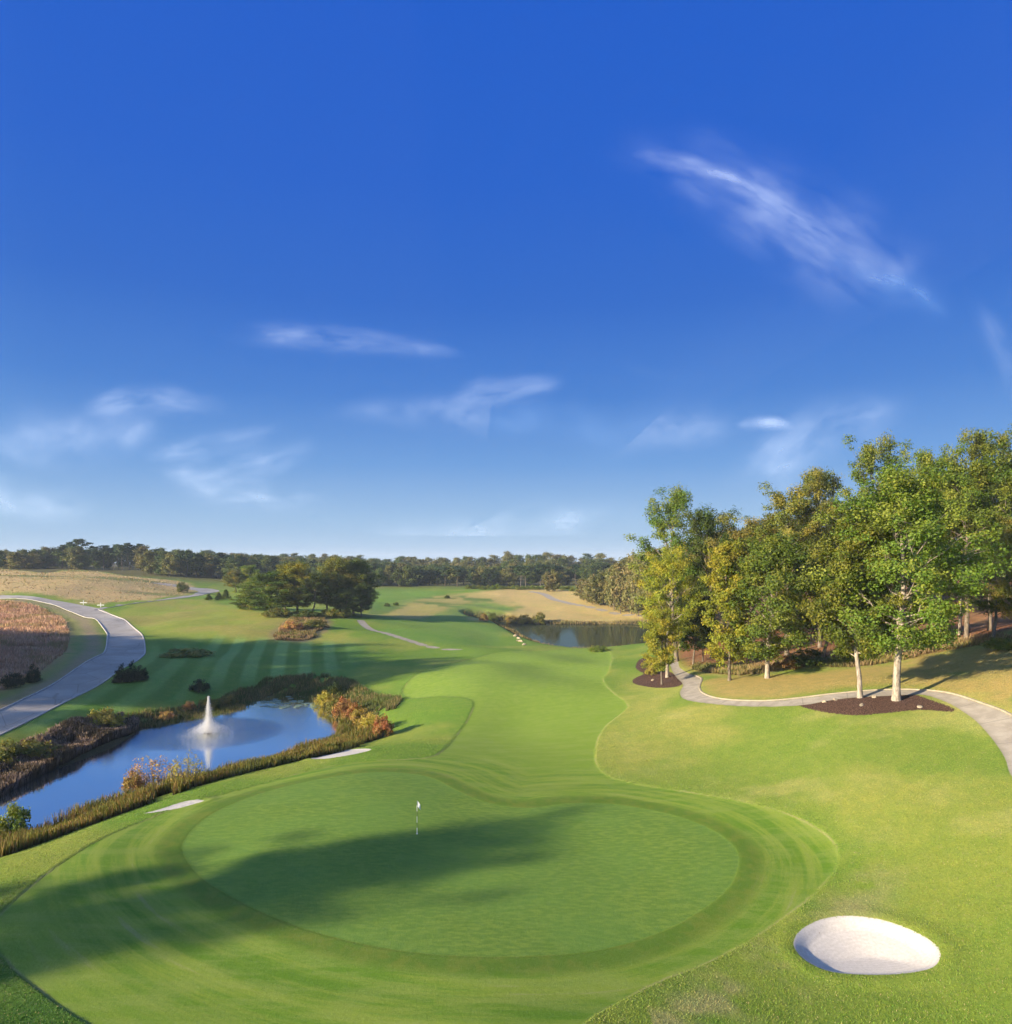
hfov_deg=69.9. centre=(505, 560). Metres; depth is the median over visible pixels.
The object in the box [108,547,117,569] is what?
pine tree
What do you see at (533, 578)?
woodland tree
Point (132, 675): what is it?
shrub
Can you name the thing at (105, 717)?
bush
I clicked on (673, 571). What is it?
oak tree
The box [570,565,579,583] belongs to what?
pine tree
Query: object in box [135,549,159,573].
woodland tree
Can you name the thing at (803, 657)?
bush
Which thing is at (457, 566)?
woodland tree
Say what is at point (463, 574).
woodland tree
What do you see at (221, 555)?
pine tree
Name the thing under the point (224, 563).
woodland tree
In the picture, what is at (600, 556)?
woodland tree
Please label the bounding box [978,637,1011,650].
bush
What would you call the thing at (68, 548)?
pine tree
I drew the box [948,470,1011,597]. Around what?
oak tree
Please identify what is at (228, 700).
bush
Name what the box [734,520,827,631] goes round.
oak tree
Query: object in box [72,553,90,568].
woodland tree
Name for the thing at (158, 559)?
woodland tree
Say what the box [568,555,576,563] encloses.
woodland tree
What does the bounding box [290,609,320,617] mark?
bush
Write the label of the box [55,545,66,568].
pine tree
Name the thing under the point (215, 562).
pine tree
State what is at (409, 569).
woodland tree
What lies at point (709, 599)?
broadleaf tree
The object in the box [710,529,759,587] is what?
oak tree
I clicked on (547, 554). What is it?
woodland tree
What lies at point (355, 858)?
putting green
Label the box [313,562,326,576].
woodland tree
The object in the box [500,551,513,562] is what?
woodland tree
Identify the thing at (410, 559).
woodland tree
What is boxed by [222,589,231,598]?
young pine
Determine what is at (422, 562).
woodland tree
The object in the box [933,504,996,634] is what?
oak tree
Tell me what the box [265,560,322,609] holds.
oak tree
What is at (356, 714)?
bush
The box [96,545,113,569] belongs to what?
pine tree
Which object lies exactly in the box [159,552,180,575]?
woodland tree
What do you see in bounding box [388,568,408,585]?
woodland tree
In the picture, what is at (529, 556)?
woodland tree
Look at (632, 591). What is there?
woodland tree
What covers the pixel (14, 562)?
woodland tree
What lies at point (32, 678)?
shrub
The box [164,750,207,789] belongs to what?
bush
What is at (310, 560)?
woodland tree
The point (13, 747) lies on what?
bush
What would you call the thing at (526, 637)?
shore grass
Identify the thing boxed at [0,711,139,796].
reed bed
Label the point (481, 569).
woodland tree
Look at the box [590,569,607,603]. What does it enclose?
woodland tree
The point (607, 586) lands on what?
woodland tree
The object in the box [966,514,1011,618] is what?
oak tree
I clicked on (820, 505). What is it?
oak tree
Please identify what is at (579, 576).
woodland tree
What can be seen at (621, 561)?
woodland tree
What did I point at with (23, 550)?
woodland tree
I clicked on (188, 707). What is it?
bush
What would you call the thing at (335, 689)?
bush
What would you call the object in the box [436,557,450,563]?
woodland tree
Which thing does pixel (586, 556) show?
woodland tree
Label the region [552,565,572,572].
woodland tree
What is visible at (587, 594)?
woodland tree
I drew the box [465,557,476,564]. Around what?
woodland tree
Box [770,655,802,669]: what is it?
bush
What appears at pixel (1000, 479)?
oak tree
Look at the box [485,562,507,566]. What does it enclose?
woodland tree
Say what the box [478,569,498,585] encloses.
woodland tree
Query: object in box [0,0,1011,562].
sky
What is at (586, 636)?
lake water
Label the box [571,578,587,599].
woodland tree
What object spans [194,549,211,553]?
woodland tree
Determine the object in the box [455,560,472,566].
woodland tree
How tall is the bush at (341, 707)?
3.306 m
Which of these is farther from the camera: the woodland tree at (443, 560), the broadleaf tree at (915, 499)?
the woodland tree at (443, 560)
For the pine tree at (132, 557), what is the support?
on the ground at (246, 646)
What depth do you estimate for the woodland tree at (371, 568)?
383.07 m
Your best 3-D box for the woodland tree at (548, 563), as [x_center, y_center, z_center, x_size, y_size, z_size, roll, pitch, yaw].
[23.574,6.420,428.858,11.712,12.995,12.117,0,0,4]
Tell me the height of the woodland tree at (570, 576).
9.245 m
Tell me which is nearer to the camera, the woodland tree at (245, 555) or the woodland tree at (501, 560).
the woodland tree at (245, 555)
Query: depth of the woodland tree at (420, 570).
379.72 m
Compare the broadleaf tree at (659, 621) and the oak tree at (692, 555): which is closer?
the broadleaf tree at (659, 621)
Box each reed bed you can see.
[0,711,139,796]
[0,716,382,856]
[126,670,402,727]
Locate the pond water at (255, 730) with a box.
[0,695,338,828]
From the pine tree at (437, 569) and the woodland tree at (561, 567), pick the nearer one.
the pine tree at (437, 569)
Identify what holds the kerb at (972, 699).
on the path
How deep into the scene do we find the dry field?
260.64 m
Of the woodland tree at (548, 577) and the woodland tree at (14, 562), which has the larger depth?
the woodland tree at (14, 562)
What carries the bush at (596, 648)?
on the fairway at (142, 922)
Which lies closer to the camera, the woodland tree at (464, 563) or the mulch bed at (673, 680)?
the mulch bed at (673, 680)
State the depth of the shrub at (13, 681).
99.93 m
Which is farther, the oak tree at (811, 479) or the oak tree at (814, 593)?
the oak tree at (811, 479)
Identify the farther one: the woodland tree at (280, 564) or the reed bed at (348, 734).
the woodland tree at (280, 564)
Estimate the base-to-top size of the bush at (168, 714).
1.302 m
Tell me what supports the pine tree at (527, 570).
on the ground at (246, 646)
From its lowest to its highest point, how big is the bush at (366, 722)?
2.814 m
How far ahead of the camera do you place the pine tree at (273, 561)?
387.36 m
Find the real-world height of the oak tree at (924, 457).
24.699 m
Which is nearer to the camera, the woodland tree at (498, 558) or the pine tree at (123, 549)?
the pine tree at (123, 549)
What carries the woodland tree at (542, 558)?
on the ground at (246, 646)
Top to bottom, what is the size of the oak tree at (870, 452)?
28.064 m
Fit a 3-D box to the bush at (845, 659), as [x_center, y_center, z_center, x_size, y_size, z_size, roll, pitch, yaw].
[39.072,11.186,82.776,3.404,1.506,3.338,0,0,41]
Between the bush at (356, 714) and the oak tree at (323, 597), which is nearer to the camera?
the bush at (356, 714)
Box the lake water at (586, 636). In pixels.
[492,621,722,647]
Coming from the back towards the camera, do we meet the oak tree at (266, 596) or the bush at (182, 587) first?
the bush at (182, 587)
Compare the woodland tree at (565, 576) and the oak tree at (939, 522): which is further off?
the woodland tree at (565, 576)
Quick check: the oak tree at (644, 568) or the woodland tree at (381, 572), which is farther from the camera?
the woodland tree at (381, 572)
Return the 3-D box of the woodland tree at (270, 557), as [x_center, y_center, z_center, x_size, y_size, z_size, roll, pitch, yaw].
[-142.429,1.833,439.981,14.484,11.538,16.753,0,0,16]
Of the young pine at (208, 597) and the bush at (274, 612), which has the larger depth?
the young pine at (208, 597)
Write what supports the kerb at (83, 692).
on the road
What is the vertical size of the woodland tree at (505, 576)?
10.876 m
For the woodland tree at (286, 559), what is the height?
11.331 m
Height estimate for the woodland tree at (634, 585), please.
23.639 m
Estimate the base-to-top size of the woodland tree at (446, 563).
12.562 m
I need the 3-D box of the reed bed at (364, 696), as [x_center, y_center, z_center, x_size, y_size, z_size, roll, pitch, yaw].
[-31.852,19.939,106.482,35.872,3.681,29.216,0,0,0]
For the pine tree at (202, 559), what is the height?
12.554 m
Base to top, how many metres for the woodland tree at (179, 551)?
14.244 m
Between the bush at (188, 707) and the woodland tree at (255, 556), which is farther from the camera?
the woodland tree at (255, 556)
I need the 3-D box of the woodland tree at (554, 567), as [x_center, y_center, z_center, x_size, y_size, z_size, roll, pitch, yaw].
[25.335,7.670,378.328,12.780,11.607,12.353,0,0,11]
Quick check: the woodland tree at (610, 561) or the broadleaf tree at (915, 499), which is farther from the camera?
the woodland tree at (610, 561)
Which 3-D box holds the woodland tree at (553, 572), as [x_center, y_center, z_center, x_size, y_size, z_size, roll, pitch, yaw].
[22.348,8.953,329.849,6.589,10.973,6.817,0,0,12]
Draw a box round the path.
[356,591,1011,773]
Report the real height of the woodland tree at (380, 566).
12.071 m
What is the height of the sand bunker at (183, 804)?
0.271 m
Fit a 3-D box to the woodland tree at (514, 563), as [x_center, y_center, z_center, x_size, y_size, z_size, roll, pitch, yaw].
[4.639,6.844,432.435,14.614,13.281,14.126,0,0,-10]
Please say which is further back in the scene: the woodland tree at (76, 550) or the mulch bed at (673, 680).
the woodland tree at (76, 550)
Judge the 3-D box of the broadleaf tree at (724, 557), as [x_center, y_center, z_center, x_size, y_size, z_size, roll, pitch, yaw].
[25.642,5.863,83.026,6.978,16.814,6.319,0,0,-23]
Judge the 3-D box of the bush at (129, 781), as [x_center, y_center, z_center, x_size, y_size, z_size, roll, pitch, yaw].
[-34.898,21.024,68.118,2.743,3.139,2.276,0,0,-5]
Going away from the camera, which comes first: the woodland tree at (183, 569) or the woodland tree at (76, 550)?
the woodland tree at (183, 569)
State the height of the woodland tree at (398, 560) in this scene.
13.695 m
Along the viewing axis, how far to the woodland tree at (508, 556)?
551.42 m
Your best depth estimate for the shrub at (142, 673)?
107.95 m
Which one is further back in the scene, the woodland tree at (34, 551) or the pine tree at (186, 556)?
the woodland tree at (34, 551)
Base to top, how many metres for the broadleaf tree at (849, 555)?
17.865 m
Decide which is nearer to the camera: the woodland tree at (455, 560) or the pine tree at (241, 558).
the pine tree at (241, 558)
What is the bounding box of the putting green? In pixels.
[183,771,738,956]
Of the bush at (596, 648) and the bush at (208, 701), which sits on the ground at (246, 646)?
the bush at (208, 701)
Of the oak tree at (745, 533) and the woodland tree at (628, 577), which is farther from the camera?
the woodland tree at (628, 577)
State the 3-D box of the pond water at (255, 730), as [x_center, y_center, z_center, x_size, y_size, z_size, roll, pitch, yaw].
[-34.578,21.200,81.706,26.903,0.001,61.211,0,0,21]
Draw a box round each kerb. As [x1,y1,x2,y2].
[0,598,107,709]
[0,609,145,734]
[96,591,218,609]
[694,675,1011,715]
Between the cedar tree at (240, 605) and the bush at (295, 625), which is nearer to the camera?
the bush at (295, 625)
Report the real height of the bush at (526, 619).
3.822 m
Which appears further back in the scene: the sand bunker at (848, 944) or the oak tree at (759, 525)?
the oak tree at (759, 525)
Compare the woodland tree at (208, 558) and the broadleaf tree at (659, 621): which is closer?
the broadleaf tree at (659, 621)
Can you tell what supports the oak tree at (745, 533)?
on the ground at (246, 646)
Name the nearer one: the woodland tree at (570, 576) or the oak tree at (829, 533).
the oak tree at (829, 533)
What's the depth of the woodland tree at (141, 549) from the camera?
386.59 m
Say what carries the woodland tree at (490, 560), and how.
on the ground at (246, 646)
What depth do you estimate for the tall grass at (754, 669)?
82.95 m
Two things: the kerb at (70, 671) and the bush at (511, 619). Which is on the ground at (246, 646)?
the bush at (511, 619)
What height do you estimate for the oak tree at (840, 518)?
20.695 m
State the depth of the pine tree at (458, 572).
370.98 m
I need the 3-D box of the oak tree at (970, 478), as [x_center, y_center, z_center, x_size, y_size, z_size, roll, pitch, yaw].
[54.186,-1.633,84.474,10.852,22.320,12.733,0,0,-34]
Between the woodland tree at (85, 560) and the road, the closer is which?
the road
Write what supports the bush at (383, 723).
on the ground at (246, 646)
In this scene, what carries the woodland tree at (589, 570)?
on the ground at (246, 646)
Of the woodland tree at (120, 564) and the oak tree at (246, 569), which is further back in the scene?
the woodland tree at (120, 564)
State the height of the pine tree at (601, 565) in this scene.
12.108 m
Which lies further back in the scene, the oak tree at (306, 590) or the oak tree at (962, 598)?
the oak tree at (306, 590)
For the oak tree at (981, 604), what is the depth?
79.96 m
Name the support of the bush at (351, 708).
on the ground at (246, 646)
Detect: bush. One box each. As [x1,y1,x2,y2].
[0,738,21,766]
[0,800,32,834]
[16,738,63,760]
[87,706,125,726]
[119,767,146,788]
[123,755,184,786]
[153,711,177,720]
[156,647,216,657]
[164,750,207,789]
[175,582,189,591]
[182,700,197,710]
[197,696,219,708]
[219,694,238,706]
[259,607,292,617]
[279,619,306,629]
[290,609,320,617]
[303,619,327,627]
[312,690,332,706]
[319,608,350,617]
[325,680,348,696]
[325,693,345,711]
[331,696,351,718]
[340,702,362,720]
[349,707,369,724]
[358,712,378,729]
[372,713,393,736]
[478,613,488,621]
[488,612,498,620]
[505,615,520,622]
[516,614,532,623]
[532,613,544,623]
[587,645,608,651]
[640,661,649,668]
[644,664,657,674]
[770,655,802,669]
[783,647,834,667]
[832,656,863,662]
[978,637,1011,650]
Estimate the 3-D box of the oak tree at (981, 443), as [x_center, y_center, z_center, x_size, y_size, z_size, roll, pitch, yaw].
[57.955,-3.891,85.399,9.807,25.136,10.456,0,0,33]
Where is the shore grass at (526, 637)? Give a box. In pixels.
[463,610,731,647]
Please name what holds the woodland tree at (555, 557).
on the ground at (246, 646)
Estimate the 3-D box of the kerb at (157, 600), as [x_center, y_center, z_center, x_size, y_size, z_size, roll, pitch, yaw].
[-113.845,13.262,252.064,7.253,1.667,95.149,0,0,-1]
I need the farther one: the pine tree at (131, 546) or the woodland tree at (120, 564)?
the woodland tree at (120, 564)
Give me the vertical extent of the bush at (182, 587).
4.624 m
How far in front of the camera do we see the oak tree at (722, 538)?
134.33 m
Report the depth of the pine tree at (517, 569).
375.75 m
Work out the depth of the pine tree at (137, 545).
408.53 m
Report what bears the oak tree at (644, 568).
on the ground at (246, 646)
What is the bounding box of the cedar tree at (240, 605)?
[228,584,267,609]
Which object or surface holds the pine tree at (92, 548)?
on the ground at (246, 646)
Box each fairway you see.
[0,648,837,1023]
[369,588,514,645]
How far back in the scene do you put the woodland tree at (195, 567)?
364.34 m
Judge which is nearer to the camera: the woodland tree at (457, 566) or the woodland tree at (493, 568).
the woodland tree at (493, 568)
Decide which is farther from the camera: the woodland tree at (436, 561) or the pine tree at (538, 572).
the woodland tree at (436, 561)
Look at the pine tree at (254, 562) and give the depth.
375.36 m
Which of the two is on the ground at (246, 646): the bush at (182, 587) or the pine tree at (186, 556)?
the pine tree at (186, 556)
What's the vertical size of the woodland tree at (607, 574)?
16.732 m
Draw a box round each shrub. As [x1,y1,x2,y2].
[0,672,26,687]
[24,664,42,682]
[111,663,127,682]
[124,660,139,681]
[136,665,149,680]
[188,679,210,691]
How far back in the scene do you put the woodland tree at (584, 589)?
286.99 m
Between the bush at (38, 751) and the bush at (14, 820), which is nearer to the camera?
the bush at (14, 820)
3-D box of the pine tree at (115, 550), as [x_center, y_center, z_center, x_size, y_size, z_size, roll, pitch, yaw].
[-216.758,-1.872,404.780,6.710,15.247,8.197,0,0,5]
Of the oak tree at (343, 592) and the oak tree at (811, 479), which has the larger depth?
the oak tree at (343, 592)
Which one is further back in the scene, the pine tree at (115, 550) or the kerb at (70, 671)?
the pine tree at (115, 550)
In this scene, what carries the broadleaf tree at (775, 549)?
on the ground at (246, 646)
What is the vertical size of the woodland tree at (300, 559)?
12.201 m
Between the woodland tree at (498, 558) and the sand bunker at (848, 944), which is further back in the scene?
the woodland tree at (498, 558)
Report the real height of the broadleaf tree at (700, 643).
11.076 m
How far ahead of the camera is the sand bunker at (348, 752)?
69.41 m
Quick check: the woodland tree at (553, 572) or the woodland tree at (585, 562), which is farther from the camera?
the woodland tree at (585, 562)
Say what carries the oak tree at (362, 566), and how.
on the ground at (246, 646)
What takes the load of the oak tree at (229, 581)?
on the ground at (246, 646)
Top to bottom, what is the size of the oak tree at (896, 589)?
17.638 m
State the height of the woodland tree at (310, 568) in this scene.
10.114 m
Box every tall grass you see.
[0,599,70,689]
[273,614,329,640]
[691,632,1011,674]
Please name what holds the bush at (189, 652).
on the ground at (246, 646)
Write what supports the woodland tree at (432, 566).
on the ground at (246, 646)
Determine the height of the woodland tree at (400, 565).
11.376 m
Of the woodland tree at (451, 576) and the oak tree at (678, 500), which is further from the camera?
the woodland tree at (451, 576)
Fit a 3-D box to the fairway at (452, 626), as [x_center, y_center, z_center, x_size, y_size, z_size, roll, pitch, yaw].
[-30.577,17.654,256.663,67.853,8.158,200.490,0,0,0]
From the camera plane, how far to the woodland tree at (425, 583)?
387.86 m
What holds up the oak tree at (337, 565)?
on the ground at (246, 646)
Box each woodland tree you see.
[0,550,9,566]
[4,551,33,569]
[9,549,33,568]
[20,553,46,569]
[25,549,52,567]
[38,550,54,568]
[39,546,61,567]
[50,545,77,567]
[59,546,90,568]
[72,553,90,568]
[88,550,105,569]
[99,548,115,568]
[104,553,125,566]
[121,547,134,567]
[132,545,148,571]
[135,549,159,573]
[152,550,178,574]
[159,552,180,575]
[173,548,193,574]
[181,559,193,574]
[184,556,207,576]
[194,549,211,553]
[201,553,218,576]
[211,557,238,576]
[222,558,249,579]
[235,553,253,561]
[249,554,264,569]
[255,558,275,576]
[259,554,283,570]
[272,561,284,572]
[280,557,296,560]
[294,557,310,564]
[304,558,319,564]
[304,564,315,578]
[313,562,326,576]
[366,564,375,581]
[370,567,386,585]
[375,563,387,583]
[382,562,401,577]
[383,565,394,584]
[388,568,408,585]
[390,557,402,565]
[395,563,407,568]
[399,564,419,586]
[403,556,418,564]
[407,565,427,585]
[416,559,430,565]
[418,566,432,584]
[421,567,438,584]
[427,565,441,582]
[429,559,441,564]
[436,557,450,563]
[439,566,459,584]
[440,561,450,566]
[446,565,462,580]
[449,566,469,581]
[450,557,460,566]
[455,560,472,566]
[463,566,481,585]
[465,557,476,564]
[471,566,488,585]
[474,557,488,566]
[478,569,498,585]
[485,558,499,565]
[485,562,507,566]
[487,555,502,563]
[488,566,499,584]
[497,567,516,585]
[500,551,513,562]
[502,553,515,561]
[503,558,521,565]
[506,561,522,581]
[514,554,523,565]
[523,553,535,563]
[524,558,540,564]
[524,565,542,584]
[535,555,547,561]
[538,561,551,579]
[541,571,554,591]
[542,552,556,559]
[542,564,566,585]
[543,559,558,566]
[548,555,559,565]
[550,568,561,590]
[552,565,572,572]
[552,569,570,584]
[556,554,570,564]
[556,558,571,567]
[563,569,575,584]
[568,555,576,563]
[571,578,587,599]
[574,567,590,578]
[575,564,587,578]
[578,559,599,571]
[578,566,597,579]
[580,553,593,563]
[581,579,589,598]
[582,577,600,603]
[584,573,608,604]
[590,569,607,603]
[594,553,607,559]
[597,567,614,606]
[603,563,622,610]
[604,559,616,563]
[604,561,630,612]
[611,557,627,596]
[621,549,638,613]
[626,554,645,615]
[629,549,644,612]
[636,549,651,609]
[641,556,668,609]
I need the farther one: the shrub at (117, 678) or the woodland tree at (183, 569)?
the woodland tree at (183, 569)
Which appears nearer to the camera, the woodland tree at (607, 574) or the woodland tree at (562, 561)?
the woodland tree at (607, 574)
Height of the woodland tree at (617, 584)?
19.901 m
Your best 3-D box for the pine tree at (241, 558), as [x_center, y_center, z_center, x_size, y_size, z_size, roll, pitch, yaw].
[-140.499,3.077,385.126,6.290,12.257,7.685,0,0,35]
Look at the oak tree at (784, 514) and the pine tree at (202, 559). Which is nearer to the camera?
the oak tree at (784, 514)
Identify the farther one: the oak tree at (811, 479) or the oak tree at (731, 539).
the oak tree at (731, 539)
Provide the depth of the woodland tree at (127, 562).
451.34 m
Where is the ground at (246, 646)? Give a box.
[0,562,1011,1023]
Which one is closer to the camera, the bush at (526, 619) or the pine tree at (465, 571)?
the bush at (526, 619)
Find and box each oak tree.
[221,569,247,590]
[230,570,303,610]
[236,564,260,586]
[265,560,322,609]
[295,572,335,610]
[313,581,334,609]
[314,555,367,606]
[326,587,365,612]
[335,557,387,613]
[349,582,380,616]
[624,481,713,661]
[628,544,709,677]
[633,540,717,647]
[673,505,747,658]
[682,530,722,646]
[704,512,793,659]
[704,522,741,630]
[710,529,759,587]
[716,481,828,655]
[718,525,774,617]
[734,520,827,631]
[742,515,774,607]
[776,512,842,624]
[781,464,847,647]
[791,546,851,661]
[799,497,846,551]
[815,505,870,605]
[819,430,912,541]
[876,513,940,650]
[897,437,981,625]
[906,470,983,597]
[920,451,1011,638]
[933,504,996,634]
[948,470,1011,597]
[950,424,1011,630]
[951,546,1011,639]
[952,440,1011,547]
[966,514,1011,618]
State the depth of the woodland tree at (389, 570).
383.18 m
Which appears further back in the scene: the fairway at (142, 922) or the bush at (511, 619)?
the bush at (511, 619)
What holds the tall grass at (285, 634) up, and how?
on the ground at (246, 646)
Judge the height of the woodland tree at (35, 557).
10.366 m
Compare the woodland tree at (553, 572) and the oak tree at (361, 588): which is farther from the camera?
the woodland tree at (553, 572)
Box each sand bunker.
[149,799,202,812]
[312,748,370,758]
[794,915,941,974]
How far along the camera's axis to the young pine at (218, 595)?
244.51 m
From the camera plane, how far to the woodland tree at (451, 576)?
387.36 m
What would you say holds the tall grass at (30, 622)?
on the ground at (246, 646)
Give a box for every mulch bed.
[632,671,682,687]
[800,693,953,715]
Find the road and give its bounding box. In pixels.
[0,582,219,732]
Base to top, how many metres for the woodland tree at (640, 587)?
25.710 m
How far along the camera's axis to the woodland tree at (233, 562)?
355.14 m
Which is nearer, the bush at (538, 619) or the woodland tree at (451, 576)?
the bush at (538, 619)
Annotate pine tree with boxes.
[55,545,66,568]
[65,542,76,568]
[66,538,93,568]
[85,546,98,567]
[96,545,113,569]
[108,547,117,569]
[110,544,120,569]
[115,545,128,570]
[122,543,136,569]
[128,549,134,568]
[132,543,143,569]
[178,551,195,576]
[192,554,207,576]
[211,558,223,576]
[214,552,227,578]
[237,555,247,564]
[248,560,261,567]
[269,559,278,564]
[434,567,444,584]
[440,567,451,583]
[446,568,463,586]
[460,568,468,584]
[513,565,525,586]
[519,566,535,585]
[534,564,546,585]
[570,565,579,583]
[593,563,607,571]
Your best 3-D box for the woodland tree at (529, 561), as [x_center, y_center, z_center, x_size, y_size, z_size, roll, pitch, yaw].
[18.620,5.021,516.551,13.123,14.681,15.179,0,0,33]
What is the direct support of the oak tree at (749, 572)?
on the ground at (246, 646)
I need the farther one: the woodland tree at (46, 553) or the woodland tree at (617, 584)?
the woodland tree at (46, 553)
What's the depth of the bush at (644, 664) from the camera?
105.65 m
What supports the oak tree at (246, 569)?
on the ground at (246, 646)
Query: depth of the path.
68.71 m
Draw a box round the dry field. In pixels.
[0,569,192,691]
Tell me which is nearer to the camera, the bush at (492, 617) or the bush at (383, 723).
the bush at (383, 723)
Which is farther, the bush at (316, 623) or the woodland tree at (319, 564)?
the woodland tree at (319, 564)
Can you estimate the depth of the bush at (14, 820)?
54.85 m
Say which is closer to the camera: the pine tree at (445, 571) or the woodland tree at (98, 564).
the pine tree at (445, 571)
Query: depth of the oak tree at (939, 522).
121.50 m
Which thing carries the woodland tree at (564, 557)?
on the ground at (246, 646)
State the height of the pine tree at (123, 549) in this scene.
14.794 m
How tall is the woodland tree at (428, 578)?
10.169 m
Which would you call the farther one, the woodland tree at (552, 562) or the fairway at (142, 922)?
the woodland tree at (552, 562)
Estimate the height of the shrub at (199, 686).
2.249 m
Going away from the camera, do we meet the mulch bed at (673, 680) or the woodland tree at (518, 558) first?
the mulch bed at (673, 680)
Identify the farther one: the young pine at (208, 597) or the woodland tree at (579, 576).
the woodland tree at (579, 576)
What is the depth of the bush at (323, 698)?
105.00 m
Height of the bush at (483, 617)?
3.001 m
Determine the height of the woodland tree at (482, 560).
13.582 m
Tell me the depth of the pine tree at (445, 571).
372.38 m
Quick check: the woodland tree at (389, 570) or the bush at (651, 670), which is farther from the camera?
the woodland tree at (389, 570)
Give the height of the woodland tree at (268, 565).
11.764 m
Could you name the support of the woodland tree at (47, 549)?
on the ground at (246, 646)
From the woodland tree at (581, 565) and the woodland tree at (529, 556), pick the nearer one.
the woodland tree at (581, 565)
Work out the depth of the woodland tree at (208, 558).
374.29 m
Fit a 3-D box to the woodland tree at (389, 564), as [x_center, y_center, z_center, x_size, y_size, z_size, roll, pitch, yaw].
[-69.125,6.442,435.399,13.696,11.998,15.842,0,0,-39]
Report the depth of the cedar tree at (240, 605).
211.90 m
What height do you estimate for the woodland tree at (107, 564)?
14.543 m
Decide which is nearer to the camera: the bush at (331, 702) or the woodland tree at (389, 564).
the bush at (331, 702)
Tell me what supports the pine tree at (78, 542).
on the ground at (246, 646)
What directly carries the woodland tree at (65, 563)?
on the ground at (246, 646)
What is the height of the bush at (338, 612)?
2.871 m
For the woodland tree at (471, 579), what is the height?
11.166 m
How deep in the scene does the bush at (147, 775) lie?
69.87 m
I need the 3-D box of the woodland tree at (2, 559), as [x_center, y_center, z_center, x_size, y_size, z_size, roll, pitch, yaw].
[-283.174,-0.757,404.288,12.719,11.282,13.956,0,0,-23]
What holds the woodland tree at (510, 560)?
on the ground at (246, 646)
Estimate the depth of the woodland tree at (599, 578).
276.62 m
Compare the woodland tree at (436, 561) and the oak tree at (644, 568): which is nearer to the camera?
the oak tree at (644, 568)
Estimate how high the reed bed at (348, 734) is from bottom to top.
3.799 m
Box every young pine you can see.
[203,594,212,599]
[214,592,222,599]
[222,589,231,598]
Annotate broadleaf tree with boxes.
[640,608,686,684]
[673,589,718,663]
[686,595,717,661]
[696,539,758,680]
[701,529,833,678]
[794,456,1011,700]
[795,511,913,697]
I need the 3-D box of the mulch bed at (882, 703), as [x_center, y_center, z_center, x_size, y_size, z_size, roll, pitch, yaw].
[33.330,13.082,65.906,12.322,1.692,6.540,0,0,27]

